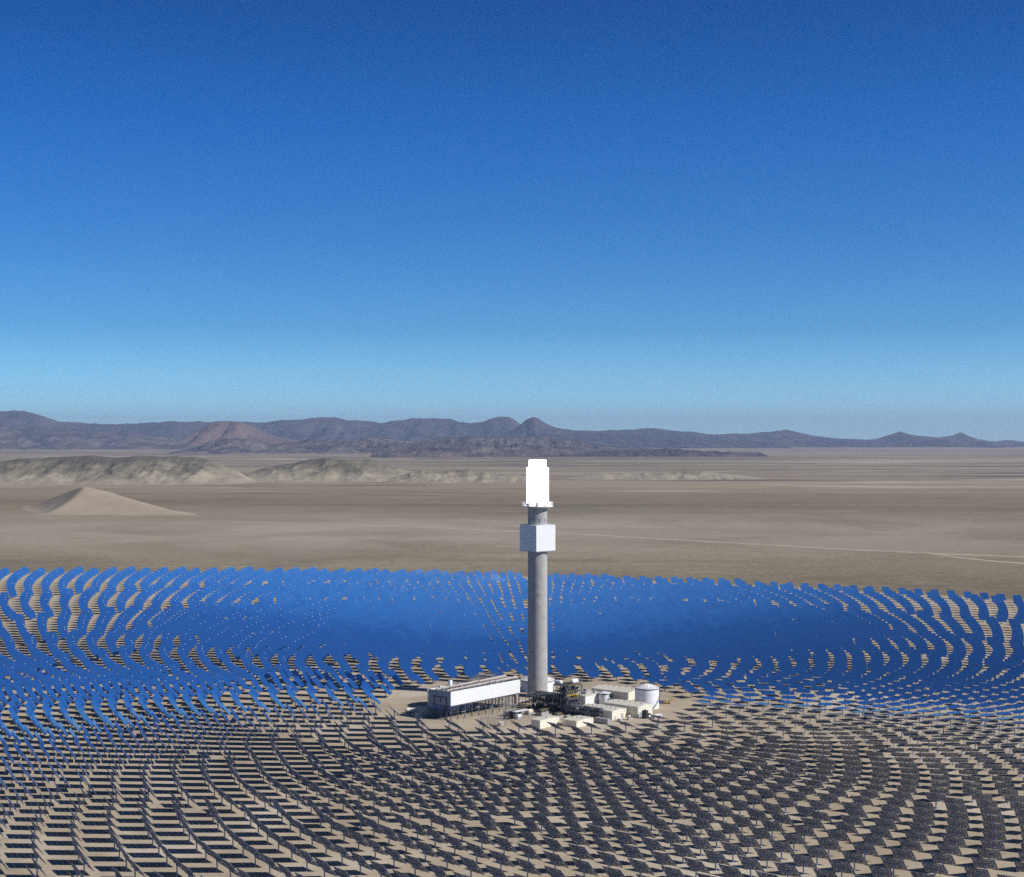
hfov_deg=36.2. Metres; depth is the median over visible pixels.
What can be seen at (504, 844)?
heliostat
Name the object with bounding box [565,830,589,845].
heliostat
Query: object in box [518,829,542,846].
heliostat
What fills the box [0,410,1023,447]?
mountains
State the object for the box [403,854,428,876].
heliostat
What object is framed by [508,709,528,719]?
shelter
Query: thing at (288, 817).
heliostat
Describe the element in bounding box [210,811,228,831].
heliostat
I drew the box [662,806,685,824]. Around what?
heliostat
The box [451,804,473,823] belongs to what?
heliostat
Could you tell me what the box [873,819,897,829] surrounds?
heliostat
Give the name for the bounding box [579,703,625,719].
shed
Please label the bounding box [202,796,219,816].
heliostat
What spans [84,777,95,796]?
heliostat
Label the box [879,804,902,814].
heliostat
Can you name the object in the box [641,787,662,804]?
heliostat
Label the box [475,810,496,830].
heliostat
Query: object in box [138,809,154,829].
heliostat
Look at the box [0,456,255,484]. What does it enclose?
mesa
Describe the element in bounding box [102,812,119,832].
heliostat
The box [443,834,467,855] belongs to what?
heliostat
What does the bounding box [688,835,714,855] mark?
heliostat
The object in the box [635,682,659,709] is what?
water tank
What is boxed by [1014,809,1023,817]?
heliostat
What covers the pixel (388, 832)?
heliostat
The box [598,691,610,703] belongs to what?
water tank
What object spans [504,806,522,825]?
heliostat
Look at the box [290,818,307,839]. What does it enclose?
heliostat
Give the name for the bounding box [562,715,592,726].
shed
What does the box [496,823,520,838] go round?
heliostat
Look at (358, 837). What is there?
heliostat
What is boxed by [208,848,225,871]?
heliostat
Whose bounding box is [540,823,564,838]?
heliostat
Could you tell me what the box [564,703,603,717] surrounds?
pipe rack
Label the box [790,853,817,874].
heliostat
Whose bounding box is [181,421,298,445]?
red hill
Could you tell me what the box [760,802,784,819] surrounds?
heliostat
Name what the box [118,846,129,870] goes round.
heliostat
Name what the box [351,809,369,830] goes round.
heliostat
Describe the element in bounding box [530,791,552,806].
heliostat
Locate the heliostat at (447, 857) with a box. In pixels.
[436,848,460,870]
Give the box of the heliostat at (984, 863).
[971,857,998,869]
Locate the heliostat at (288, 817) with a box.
[282,811,295,831]
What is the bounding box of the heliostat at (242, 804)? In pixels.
[237,800,248,820]
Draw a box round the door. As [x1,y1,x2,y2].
[423,707,428,716]
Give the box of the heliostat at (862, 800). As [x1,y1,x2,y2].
[850,795,873,807]
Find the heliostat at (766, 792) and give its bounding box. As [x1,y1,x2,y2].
[754,787,775,802]
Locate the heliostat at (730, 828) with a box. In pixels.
[717,821,742,840]
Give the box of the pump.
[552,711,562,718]
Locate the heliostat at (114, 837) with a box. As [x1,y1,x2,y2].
[106,828,123,850]
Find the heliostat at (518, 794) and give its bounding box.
[508,787,529,800]
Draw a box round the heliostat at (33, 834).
[27,825,41,847]
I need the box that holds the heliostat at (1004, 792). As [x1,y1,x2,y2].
[998,788,1017,803]
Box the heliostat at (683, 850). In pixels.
[670,843,696,863]
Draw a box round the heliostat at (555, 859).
[542,850,568,868]
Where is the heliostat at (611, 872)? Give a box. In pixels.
[602,866,624,876]
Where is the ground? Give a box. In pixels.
[0,447,1023,876]
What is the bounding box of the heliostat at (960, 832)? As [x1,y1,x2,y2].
[944,826,968,837]
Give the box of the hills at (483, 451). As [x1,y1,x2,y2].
[369,446,769,457]
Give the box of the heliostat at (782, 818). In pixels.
[769,812,793,825]
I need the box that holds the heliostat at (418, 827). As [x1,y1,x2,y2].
[407,819,429,840]
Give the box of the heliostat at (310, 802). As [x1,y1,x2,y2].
[303,795,319,814]
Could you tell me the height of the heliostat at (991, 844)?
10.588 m
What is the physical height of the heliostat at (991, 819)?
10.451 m
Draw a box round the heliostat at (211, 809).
[205,803,222,823]
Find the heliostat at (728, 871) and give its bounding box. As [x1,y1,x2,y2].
[718,864,743,876]
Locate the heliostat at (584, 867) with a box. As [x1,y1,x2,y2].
[572,858,597,875]
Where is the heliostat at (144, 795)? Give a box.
[139,788,152,806]
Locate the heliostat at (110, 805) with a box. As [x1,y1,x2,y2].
[103,796,118,816]
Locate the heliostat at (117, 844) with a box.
[111,837,128,860]
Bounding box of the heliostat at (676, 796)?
[668,791,690,808]
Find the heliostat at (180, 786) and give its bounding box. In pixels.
[175,781,183,799]
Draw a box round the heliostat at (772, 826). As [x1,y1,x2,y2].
[759,819,785,838]
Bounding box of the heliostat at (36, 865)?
[29,854,46,876]
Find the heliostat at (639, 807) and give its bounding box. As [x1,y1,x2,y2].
[630,801,653,819]
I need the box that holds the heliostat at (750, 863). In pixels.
[737,855,764,876]
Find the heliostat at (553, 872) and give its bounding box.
[543,865,565,876]
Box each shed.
[531,715,559,728]
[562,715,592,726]
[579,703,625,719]
[592,684,634,699]
[603,699,651,717]
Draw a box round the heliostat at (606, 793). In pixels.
[597,788,619,805]
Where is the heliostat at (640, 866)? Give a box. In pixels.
[627,858,654,875]
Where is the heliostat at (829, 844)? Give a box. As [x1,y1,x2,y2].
[816,837,841,856]
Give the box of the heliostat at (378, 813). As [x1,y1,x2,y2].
[369,805,389,823]
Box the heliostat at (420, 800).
[410,792,430,811]
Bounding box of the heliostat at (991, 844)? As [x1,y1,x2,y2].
[980,839,1005,850]
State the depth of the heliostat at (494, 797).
904.08 m
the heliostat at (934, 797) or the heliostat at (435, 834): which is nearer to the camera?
the heliostat at (435, 834)
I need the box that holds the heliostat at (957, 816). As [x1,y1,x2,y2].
[946,811,969,820]
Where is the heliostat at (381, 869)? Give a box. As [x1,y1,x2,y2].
[369,860,391,876]
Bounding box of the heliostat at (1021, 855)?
[1018,852,1023,860]
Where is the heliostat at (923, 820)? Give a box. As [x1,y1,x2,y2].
[910,815,934,824]
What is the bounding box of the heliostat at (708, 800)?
[697,795,719,812]
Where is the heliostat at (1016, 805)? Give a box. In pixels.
[1010,802,1023,817]
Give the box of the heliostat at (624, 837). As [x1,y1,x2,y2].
[612,830,637,850]
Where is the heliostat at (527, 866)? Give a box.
[515,858,541,876]
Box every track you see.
[248,522,1023,556]
[930,553,1023,563]
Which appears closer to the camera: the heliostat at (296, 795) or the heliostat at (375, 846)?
the heliostat at (375, 846)
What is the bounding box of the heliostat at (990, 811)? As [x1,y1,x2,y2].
[979,807,1001,815]
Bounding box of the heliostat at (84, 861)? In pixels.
[76,850,94,874]
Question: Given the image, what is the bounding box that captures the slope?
[0,425,197,449]
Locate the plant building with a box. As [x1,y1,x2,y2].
[577,688,598,704]
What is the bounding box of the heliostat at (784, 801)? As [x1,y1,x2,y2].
[774,796,796,813]
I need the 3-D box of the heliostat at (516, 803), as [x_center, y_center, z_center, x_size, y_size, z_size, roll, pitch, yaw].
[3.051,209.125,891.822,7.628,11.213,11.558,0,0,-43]
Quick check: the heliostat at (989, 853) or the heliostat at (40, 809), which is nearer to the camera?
the heliostat at (989, 853)
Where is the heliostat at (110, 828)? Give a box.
[104,820,120,841]
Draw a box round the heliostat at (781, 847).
[768,839,794,859]
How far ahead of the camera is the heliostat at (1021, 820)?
857.09 m
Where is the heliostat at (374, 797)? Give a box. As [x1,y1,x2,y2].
[364,789,383,806]
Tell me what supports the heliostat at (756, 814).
on the ground
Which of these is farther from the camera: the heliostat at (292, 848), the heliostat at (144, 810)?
the heliostat at (144, 810)
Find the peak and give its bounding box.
[476,417,789,447]
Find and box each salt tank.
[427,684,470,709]
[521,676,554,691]
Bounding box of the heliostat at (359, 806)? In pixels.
[350,799,370,814]
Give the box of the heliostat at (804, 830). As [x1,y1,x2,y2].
[792,824,816,839]
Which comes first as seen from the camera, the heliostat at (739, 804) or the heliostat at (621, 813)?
the heliostat at (621, 813)
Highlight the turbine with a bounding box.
[536,708,548,715]
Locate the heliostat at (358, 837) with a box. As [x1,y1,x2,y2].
[348,830,369,850]
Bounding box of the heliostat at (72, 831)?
[66,822,81,844]
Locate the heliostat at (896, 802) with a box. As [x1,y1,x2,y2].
[884,797,907,807]
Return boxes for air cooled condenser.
[428,672,528,720]
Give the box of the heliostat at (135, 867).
[126,857,145,876]
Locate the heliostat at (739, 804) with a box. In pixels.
[728,798,750,815]
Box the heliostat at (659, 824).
[647,816,672,836]
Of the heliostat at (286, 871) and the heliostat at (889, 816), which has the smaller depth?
the heliostat at (286, 871)
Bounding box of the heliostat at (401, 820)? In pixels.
[391,812,413,832]
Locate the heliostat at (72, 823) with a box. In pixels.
[66,814,81,833]
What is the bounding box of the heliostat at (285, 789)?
[278,782,295,801]
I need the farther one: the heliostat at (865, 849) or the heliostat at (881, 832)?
the heliostat at (881, 832)
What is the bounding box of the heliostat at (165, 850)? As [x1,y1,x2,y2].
[158,843,174,866]
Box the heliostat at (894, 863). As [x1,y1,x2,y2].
[880,856,907,873]
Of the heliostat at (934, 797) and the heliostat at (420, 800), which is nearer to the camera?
the heliostat at (420, 800)
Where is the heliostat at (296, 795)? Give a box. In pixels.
[290,789,307,808]
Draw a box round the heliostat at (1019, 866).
[1014,861,1023,871]
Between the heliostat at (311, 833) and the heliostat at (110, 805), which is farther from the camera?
the heliostat at (110, 805)
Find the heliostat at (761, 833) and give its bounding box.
[748,826,773,845]
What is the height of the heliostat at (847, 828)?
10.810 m
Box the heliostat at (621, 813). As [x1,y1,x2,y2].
[609,807,633,820]
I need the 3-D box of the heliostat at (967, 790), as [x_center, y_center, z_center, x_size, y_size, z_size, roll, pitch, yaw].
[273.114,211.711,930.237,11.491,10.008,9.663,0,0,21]
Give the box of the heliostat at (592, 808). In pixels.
[581,802,604,815]
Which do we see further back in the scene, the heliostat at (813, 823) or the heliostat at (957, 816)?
the heliostat at (957, 816)
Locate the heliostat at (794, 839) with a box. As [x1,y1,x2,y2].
[781,832,806,851]
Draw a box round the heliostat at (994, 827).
[982,822,1006,831]
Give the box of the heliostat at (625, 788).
[615,783,637,800]
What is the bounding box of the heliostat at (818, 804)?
[807,799,830,811]
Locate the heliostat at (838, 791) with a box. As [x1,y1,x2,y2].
[826,786,848,796]
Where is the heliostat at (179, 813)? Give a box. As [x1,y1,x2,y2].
[172,806,188,826]
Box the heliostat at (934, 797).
[925,793,945,808]
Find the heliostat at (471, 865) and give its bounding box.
[459,856,484,876]
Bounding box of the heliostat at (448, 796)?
[438,789,459,807]
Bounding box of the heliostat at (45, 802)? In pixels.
[40,793,52,812]
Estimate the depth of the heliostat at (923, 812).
874.98 m
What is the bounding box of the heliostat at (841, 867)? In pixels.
[828,859,855,876]
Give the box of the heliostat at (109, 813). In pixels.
[102,803,117,824]
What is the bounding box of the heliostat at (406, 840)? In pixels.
[396,832,418,853]
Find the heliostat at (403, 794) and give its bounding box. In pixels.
[393,787,413,805]
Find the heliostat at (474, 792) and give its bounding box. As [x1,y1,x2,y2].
[464,786,485,802]
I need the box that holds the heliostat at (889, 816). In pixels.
[877,811,900,821]
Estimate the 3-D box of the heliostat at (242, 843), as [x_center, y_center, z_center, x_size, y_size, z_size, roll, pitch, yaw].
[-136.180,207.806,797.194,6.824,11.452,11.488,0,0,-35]
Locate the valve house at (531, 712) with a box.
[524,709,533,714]
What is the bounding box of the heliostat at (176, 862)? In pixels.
[168,852,184,876]
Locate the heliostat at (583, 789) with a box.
[573,783,595,800]
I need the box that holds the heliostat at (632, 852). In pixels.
[619,843,645,864]
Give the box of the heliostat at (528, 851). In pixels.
[517,843,541,860]
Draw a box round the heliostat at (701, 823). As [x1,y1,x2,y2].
[689,816,713,834]
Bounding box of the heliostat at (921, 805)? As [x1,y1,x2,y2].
[912,800,934,810]
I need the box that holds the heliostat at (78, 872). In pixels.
[68,860,83,876]
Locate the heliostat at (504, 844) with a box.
[492,835,516,853]
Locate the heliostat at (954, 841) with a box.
[941,834,966,846]
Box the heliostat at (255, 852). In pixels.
[246,844,265,866]
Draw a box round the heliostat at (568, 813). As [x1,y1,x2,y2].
[556,806,580,825]
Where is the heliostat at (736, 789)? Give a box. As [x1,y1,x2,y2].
[725,784,745,798]
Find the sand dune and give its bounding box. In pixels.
[22,487,195,514]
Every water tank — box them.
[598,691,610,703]
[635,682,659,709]
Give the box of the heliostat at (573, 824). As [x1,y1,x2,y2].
[562,817,585,832]
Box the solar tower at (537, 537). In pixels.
[520,460,554,696]
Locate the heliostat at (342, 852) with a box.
[331,842,354,865]
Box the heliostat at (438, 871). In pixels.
[427,862,447,876]
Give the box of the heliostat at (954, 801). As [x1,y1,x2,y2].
[943,797,964,805]
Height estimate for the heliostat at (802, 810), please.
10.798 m
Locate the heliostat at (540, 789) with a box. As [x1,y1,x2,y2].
[531,783,552,796]
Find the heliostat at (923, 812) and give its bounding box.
[912,808,935,817]
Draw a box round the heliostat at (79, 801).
[74,792,87,810]
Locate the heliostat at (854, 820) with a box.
[839,814,863,825]
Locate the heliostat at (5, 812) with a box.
[0,804,12,822]
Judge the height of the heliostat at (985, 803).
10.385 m
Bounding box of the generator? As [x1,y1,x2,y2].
[642,709,650,718]
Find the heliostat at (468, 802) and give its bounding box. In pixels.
[458,794,478,813]
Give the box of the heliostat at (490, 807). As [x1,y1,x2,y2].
[479,800,502,815]
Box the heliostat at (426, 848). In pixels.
[414,840,438,861]
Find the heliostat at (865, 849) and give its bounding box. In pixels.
[852,842,878,859]
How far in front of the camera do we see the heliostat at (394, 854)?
778.69 m
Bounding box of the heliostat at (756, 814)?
[745,808,768,826]
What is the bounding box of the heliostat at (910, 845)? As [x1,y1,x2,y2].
[898,838,923,851]
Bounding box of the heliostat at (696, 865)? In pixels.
[683,857,709,876]
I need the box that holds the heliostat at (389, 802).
[381,796,401,815]
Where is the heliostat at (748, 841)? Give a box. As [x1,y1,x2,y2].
[735,834,761,853]
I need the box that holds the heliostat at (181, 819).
[176,814,193,835]
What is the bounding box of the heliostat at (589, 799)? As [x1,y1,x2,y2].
[577,792,599,810]
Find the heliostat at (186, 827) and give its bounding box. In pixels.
[181,822,193,843]
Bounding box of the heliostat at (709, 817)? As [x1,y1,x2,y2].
[692,810,717,828]
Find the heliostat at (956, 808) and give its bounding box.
[945,804,967,813]
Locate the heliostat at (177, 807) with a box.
[170,799,185,819]
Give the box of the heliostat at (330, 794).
[320,787,338,805]
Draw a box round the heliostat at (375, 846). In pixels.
[364,837,387,859]
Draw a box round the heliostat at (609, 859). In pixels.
[597,851,622,867]
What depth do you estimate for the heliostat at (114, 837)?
806.69 m
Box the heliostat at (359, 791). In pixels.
[350,784,369,802]
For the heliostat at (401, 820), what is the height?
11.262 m
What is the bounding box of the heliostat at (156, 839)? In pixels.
[151,835,162,856]
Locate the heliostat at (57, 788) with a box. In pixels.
[52,779,64,797]
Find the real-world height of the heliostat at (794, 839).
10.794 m
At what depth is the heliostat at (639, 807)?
881.50 m
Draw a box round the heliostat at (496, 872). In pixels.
[485,865,506,876]
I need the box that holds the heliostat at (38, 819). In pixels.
[31,808,45,829]
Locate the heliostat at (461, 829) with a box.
[451,821,473,841]
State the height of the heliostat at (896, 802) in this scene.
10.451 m
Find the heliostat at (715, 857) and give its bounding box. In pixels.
[702,849,729,870]
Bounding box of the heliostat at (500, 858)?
[489,850,514,869]
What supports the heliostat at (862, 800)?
on the ground
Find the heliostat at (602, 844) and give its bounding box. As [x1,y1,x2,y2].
[591,836,616,853]
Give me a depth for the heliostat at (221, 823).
831.17 m
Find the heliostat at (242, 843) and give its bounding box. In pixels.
[234,835,250,857]
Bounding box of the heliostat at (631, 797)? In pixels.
[623,792,644,809]
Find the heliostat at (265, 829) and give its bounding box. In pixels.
[258,822,274,844]
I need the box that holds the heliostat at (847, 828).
[833,822,858,833]
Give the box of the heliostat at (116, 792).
[110,783,123,801]
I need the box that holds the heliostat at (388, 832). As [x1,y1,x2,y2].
[378,824,400,845]
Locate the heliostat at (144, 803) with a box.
[137,794,151,810]
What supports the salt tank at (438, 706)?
on the ground
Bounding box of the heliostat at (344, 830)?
[334,822,352,842]
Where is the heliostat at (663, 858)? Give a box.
[649,850,676,871]
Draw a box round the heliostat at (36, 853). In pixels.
[29,844,45,867]
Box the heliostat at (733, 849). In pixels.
[720,841,746,862]
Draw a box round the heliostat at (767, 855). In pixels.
[754,848,781,868]
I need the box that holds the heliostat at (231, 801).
[224,793,239,812]
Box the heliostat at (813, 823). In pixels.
[800,817,825,830]
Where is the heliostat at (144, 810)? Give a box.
[137,802,153,821]
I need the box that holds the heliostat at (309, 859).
[296,848,318,870]
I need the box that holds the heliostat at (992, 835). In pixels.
[982,830,1006,840]
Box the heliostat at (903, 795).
[891,791,913,807]
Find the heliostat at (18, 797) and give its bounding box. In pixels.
[12,786,23,806]
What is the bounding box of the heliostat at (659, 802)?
[651,796,672,814]
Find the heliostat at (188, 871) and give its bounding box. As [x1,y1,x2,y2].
[179,862,195,876]
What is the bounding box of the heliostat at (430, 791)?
[421,784,440,802]
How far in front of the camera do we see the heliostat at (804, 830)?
832.31 m
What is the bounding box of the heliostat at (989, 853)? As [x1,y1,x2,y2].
[976,848,1002,859]
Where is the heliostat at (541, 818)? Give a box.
[530,812,554,831]
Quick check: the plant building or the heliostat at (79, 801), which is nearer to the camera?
the heliostat at (79, 801)
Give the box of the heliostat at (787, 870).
[774,862,801,876]
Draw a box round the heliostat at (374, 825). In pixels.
[364,817,383,837]
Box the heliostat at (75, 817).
[67,806,81,824]
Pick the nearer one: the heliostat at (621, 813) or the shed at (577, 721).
the heliostat at (621, 813)
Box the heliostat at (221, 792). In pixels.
[214,786,229,805]
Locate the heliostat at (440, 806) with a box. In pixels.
[429,798,451,815]
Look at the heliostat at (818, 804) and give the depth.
893.45 m
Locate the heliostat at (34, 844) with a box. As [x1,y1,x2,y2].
[28,835,42,856]
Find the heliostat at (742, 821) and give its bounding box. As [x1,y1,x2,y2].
[729,814,754,832]
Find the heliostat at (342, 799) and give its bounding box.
[334,792,352,812]
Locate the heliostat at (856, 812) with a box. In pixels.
[844,807,868,818]
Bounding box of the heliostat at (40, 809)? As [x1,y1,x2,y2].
[34,799,48,820]
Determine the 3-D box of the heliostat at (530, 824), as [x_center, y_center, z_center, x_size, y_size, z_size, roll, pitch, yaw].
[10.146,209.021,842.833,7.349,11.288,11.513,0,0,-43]
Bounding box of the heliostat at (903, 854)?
[890,847,916,860]
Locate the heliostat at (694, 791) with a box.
[684,786,704,802]
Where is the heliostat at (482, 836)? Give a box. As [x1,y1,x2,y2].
[471,828,494,849]
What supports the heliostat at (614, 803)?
on the ground
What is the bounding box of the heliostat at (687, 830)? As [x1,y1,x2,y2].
[674,822,699,842]
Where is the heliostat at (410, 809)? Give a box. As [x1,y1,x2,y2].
[400,801,420,819]
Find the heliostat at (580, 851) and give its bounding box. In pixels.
[567,843,594,860]
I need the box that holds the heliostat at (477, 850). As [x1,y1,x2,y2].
[465,842,489,863]
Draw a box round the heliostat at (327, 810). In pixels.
[317,801,337,818]
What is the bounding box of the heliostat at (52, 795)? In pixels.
[46,786,58,804]
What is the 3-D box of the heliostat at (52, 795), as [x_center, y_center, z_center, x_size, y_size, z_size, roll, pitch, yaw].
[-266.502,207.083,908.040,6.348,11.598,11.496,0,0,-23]
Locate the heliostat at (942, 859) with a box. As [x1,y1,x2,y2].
[930,852,956,865]
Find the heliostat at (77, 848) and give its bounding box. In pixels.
[71,841,87,863]
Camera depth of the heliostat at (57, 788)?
925.81 m
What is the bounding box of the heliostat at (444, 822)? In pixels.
[433,814,456,834]
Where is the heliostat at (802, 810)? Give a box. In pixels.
[794,805,814,817]
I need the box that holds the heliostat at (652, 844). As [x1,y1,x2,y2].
[639,836,665,857]
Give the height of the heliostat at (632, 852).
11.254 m
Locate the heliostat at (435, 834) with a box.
[424,826,446,847]
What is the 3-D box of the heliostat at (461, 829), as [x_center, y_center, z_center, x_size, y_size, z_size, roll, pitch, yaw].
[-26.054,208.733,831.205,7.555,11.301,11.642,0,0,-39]
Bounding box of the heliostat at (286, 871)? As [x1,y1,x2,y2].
[276,862,293,876]
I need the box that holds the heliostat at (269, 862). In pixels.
[260,853,281,876]
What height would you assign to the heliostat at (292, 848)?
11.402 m
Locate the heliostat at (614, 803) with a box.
[603,797,625,815]
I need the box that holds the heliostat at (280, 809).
[274,804,285,823]
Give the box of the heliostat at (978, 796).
[971,793,992,800]
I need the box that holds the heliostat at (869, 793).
[858,790,880,805]
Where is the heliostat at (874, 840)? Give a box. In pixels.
[860,834,886,846]
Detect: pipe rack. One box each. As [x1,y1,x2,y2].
[525,690,559,711]
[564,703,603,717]
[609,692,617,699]
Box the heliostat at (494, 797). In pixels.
[484,791,505,805]
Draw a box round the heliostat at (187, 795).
[182,788,196,806]
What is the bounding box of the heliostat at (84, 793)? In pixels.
[77,783,90,803]
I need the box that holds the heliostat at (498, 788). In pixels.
[488,782,508,795]
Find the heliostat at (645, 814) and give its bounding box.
[640,811,657,830]
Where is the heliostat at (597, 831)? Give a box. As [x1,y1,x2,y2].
[586,824,610,838]
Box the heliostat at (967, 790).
[962,788,982,802]
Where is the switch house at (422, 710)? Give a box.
[417,705,428,716]
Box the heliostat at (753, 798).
[742,793,764,808]
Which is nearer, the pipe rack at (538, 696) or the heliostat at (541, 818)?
the heliostat at (541, 818)
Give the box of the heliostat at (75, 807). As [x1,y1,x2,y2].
[69,798,83,818]
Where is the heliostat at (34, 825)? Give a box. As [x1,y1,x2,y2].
[28,817,42,835]
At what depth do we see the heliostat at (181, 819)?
840.18 m
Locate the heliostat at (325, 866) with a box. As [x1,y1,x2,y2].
[314,857,337,876]
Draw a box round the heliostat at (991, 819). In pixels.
[981,815,1004,823]
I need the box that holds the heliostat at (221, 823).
[216,818,227,839]
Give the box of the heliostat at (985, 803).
[976,799,997,815]
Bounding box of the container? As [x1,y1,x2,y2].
[594,717,609,724]
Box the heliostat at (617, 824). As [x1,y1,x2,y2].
[605,817,628,836]
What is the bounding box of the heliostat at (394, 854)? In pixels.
[382,845,407,868]
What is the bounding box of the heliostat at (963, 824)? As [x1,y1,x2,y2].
[946,819,969,828]
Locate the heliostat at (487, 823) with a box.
[476,816,499,834]
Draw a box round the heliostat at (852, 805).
[841,801,862,809]
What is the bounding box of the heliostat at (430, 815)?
[420,808,440,828]
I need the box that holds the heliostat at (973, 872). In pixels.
[964,867,990,876]
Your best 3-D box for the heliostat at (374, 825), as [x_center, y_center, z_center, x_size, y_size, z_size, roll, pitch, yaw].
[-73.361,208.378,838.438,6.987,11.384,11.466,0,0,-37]
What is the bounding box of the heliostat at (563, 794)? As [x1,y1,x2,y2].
[552,787,575,801]
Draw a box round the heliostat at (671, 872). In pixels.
[660,865,684,876]
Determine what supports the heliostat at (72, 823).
on the ground
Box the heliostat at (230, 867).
[221,858,240,876]
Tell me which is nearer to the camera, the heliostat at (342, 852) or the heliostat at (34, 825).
the heliostat at (342, 852)
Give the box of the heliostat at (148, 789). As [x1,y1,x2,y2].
[142,782,156,800]
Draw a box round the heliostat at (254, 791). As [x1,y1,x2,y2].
[247,784,263,803]
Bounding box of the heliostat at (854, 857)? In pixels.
[841,851,868,871]
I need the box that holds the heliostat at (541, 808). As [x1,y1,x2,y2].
[530,801,552,815]
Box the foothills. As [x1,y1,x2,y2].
[166,435,649,453]
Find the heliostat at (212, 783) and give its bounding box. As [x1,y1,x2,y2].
[208,780,218,798]
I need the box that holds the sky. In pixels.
[0,0,1023,441]
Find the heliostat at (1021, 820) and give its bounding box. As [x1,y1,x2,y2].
[1018,817,1023,824]
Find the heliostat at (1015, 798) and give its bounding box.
[1004,795,1023,810]
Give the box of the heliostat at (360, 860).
[350,851,372,874]
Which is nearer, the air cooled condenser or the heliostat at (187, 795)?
the heliostat at (187, 795)
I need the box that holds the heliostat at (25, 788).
[19,779,31,798]
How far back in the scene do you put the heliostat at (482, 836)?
815.72 m
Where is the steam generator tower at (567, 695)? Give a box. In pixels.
[553,678,582,714]
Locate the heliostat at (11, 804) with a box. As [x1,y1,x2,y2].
[5,794,17,814]
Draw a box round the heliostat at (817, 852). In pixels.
[804,845,830,865]
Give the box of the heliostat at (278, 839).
[268,830,285,852]
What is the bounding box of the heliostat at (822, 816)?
[808,810,831,821]
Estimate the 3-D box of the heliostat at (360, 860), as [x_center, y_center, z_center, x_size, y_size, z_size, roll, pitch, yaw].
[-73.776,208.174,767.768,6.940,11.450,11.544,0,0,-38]
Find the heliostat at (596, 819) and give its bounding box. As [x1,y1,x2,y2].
[586,812,608,826]
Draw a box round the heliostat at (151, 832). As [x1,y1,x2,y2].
[144,825,162,847]
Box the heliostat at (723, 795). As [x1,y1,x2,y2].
[712,789,733,805]
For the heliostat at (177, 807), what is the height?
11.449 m
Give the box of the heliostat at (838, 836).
[825,829,850,843]
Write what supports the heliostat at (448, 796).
on the ground
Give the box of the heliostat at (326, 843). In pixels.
[315,834,336,856]
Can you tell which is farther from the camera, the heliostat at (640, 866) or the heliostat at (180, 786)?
the heliostat at (180, 786)
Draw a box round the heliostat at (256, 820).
[249,814,262,835]
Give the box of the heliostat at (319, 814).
[312,807,326,827]
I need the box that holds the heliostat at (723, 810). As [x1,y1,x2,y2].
[712,805,734,821]
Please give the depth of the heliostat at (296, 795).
903.80 m
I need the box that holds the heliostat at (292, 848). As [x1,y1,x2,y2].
[282,839,301,861]
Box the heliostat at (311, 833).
[302,826,321,847]
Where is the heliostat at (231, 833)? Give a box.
[223,826,238,848]
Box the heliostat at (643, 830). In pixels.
[630,823,655,843]
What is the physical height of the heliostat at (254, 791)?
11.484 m
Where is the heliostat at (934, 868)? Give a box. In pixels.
[921,862,948,876]
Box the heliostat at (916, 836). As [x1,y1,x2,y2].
[904,831,928,841]
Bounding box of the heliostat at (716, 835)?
[704,828,729,848]
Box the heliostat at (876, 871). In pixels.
[868,865,894,876]
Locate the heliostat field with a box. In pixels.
[0,566,1023,876]
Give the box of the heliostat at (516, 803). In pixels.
[506,796,528,810]
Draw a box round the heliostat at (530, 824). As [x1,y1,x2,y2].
[519,816,542,832]
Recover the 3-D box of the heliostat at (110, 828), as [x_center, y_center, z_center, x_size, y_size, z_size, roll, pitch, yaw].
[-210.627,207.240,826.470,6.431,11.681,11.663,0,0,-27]
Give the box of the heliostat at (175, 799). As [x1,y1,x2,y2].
[168,791,185,811]
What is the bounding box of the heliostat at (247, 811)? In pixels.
[242,807,254,827]
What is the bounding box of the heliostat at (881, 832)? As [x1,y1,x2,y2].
[868,826,892,838]
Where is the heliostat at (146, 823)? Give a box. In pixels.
[140,816,157,838]
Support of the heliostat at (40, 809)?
on the ground
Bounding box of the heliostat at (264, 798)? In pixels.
[257,791,274,810]
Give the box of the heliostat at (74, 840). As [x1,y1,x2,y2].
[68,832,83,853]
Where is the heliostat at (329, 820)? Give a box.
[323,814,341,834]
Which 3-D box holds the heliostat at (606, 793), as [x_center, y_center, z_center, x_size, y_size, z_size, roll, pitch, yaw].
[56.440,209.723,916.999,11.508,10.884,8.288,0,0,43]
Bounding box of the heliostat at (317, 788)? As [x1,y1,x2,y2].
[309,781,325,799]
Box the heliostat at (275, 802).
[269,798,285,817]
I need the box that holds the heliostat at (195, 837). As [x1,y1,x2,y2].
[188,831,199,852]
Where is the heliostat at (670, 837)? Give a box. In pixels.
[658,829,684,849]
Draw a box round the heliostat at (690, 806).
[680,800,703,815]
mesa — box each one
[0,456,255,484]
[247,458,413,481]
[386,469,549,482]
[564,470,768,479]
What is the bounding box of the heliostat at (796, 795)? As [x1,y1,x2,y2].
[785,790,806,804]
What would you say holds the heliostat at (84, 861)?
on the ground
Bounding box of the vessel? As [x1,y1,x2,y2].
[405,708,416,711]
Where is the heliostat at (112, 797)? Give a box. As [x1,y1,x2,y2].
[106,789,119,808]
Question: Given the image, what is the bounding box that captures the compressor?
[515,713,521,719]
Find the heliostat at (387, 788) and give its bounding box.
[378,781,396,797]
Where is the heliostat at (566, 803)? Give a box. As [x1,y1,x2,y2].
[554,797,577,810]
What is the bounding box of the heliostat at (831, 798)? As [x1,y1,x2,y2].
[817,793,840,805]
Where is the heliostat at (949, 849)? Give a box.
[936,843,962,855]
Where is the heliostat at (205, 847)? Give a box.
[197,839,213,861]
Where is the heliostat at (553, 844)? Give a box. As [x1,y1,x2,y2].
[542,836,567,853]
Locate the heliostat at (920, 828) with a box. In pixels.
[908,822,932,833]

